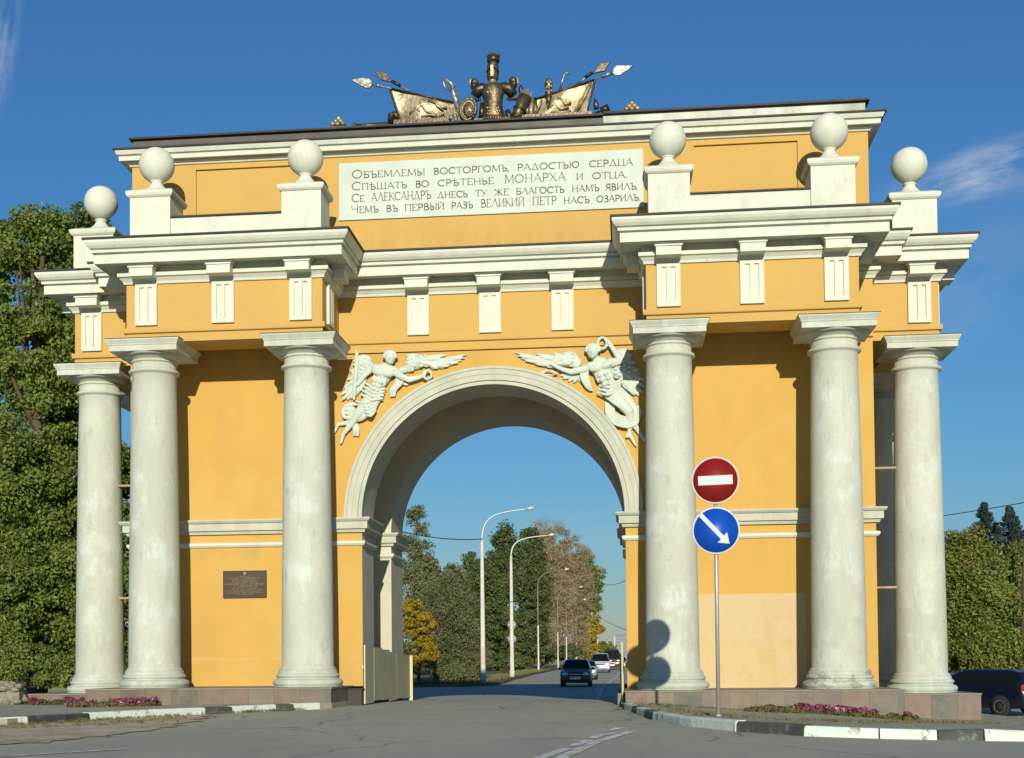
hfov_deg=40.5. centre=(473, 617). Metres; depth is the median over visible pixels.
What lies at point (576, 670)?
car
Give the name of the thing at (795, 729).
kerb
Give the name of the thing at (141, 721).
grass tufts
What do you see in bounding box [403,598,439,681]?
autumn tree
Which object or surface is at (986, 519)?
spruce tree
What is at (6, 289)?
broadleaf tree
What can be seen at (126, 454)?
tree
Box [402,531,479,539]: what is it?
overhead cable
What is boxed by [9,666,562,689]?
verge
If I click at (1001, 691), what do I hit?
car
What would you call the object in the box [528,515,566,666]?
poplar tree
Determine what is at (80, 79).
sky
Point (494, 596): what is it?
broadleaf tree
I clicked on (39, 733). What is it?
dirt strip
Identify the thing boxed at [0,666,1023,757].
road
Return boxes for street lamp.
[480,506,533,682]
[507,533,554,676]
[537,568,568,669]
[557,586,582,668]
[566,599,586,659]
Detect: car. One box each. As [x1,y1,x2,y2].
[558,659,593,686]
[588,660,599,679]
[951,669,1023,715]
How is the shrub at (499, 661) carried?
on the verge
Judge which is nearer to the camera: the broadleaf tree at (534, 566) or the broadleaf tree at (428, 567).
the broadleaf tree at (428, 567)
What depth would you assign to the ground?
316.43 m
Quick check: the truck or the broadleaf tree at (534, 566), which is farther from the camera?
the broadleaf tree at (534, 566)
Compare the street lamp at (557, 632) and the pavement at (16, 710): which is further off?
the street lamp at (557, 632)
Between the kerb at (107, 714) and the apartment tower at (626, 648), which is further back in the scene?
the apartment tower at (626, 648)
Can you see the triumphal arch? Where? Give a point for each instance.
(311, 354)
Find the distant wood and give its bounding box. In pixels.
[125,634,489,669]
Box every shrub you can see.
[0,619,75,688]
[472,652,535,670]
[539,643,586,664]
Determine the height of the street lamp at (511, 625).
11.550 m
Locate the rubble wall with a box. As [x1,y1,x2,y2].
[0,680,27,704]
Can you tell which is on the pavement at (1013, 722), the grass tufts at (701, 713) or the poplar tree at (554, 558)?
the grass tufts at (701, 713)
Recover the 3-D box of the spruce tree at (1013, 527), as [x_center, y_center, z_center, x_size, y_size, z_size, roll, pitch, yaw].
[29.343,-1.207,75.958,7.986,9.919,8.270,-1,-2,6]
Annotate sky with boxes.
[0,0,1023,660]
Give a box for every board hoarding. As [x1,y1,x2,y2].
[362,645,412,703]
[620,642,625,701]
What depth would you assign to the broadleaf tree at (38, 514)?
49.40 m
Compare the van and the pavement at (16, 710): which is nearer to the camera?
the pavement at (16, 710)
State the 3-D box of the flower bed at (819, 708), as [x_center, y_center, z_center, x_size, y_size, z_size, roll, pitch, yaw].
[8.184,2.175,31.657,3.995,0.483,0.630,-1,-2,10]
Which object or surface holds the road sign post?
on the pavement at (1013, 722)
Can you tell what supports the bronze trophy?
on the triumphal arch
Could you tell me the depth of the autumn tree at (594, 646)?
299.07 m
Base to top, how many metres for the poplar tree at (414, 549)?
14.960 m
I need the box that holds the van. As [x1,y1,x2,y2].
[591,653,611,672]
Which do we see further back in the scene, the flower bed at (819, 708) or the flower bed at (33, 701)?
the flower bed at (33, 701)
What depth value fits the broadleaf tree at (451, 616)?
99.31 m
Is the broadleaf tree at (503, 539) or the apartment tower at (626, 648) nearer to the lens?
the broadleaf tree at (503, 539)
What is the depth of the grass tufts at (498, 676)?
95.09 m
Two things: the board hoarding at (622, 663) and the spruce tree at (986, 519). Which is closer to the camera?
the board hoarding at (622, 663)
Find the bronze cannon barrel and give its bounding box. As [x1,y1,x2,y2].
[352,122,388,125]
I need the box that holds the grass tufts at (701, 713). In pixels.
[610,702,1022,724]
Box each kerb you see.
[0,703,319,723]
[623,702,1023,740]
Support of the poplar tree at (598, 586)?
on the ground
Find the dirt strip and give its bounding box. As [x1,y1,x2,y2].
[0,714,214,743]
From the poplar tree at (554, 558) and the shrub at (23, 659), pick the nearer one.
the shrub at (23, 659)
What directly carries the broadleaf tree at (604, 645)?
on the ground
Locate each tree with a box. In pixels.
[0,200,129,697]
[0,240,20,505]
[60,441,130,670]
[402,504,435,675]
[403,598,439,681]
[408,555,471,676]
[412,569,492,680]
[458,551,507,669]
[484,519,535,668]
[514,526,555,667]
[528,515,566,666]
[546,519,579,665]
[561,534,597,658]
[573,549,607,627]
[574,614,605,659]
[599,641,616,652]
[944,523,1023,673]
[949,501,1001,671]
[989,506,1023,556]
[995,539,1023,629]
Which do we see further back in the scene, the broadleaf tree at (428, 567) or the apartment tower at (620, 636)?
the apartment tower at (620, 636)
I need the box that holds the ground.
[497,661,564,685]
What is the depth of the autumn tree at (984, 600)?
59.69 m
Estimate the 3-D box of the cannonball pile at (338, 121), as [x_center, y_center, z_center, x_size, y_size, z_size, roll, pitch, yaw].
[-3.604,-13.205,37.179,0.480,0.423,0.408,-1,-2,6]
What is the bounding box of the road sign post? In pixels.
[691,457,739,716]
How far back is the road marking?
18.22 m
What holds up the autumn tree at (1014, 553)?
on the park lawn
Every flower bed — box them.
[26,695,84,704]
[64,696,160,707]
[743,702,921,721]
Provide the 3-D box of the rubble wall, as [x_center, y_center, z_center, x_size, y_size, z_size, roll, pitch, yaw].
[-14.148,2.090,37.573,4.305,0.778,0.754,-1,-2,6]
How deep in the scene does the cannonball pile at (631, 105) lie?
36.18 m
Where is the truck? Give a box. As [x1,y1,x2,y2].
[604,649,619,667]
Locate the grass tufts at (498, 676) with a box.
[413,668,548,684]
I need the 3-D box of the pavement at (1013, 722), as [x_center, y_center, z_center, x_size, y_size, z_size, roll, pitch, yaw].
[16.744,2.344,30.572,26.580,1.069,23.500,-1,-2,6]
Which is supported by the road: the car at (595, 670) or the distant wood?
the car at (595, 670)
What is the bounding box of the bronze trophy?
[351,52,632,123]
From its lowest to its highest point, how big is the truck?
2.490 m
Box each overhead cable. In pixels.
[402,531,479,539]
[944,502,1023,515]
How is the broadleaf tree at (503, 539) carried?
on the verge
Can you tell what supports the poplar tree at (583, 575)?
on the ground
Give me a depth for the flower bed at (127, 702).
33.84 m
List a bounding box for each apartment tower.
[615,628,625,656]
[625,638,626,659]
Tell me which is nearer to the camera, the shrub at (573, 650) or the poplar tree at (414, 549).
the poplar tree at (414, 549)
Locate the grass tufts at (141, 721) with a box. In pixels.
[0,707,303,728]
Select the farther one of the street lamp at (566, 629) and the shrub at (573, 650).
the shrub at (573, 650)
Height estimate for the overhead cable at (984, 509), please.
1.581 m
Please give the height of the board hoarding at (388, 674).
1.650 m
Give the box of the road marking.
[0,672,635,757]
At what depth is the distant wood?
273.97 m
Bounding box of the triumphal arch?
[27,98,981,719]
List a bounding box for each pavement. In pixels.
[0,698,406,724]
[639,704,1023,737]
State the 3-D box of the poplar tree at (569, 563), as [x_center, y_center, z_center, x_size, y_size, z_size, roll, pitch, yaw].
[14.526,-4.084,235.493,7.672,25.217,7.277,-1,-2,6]
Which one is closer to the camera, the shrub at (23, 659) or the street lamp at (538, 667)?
the shrub at (23, 659)
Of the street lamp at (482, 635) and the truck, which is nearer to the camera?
the street lamp at (482, 635)
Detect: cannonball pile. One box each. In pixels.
[330,116,345,126]
[624,101,639,109]
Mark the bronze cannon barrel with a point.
(377, 123)

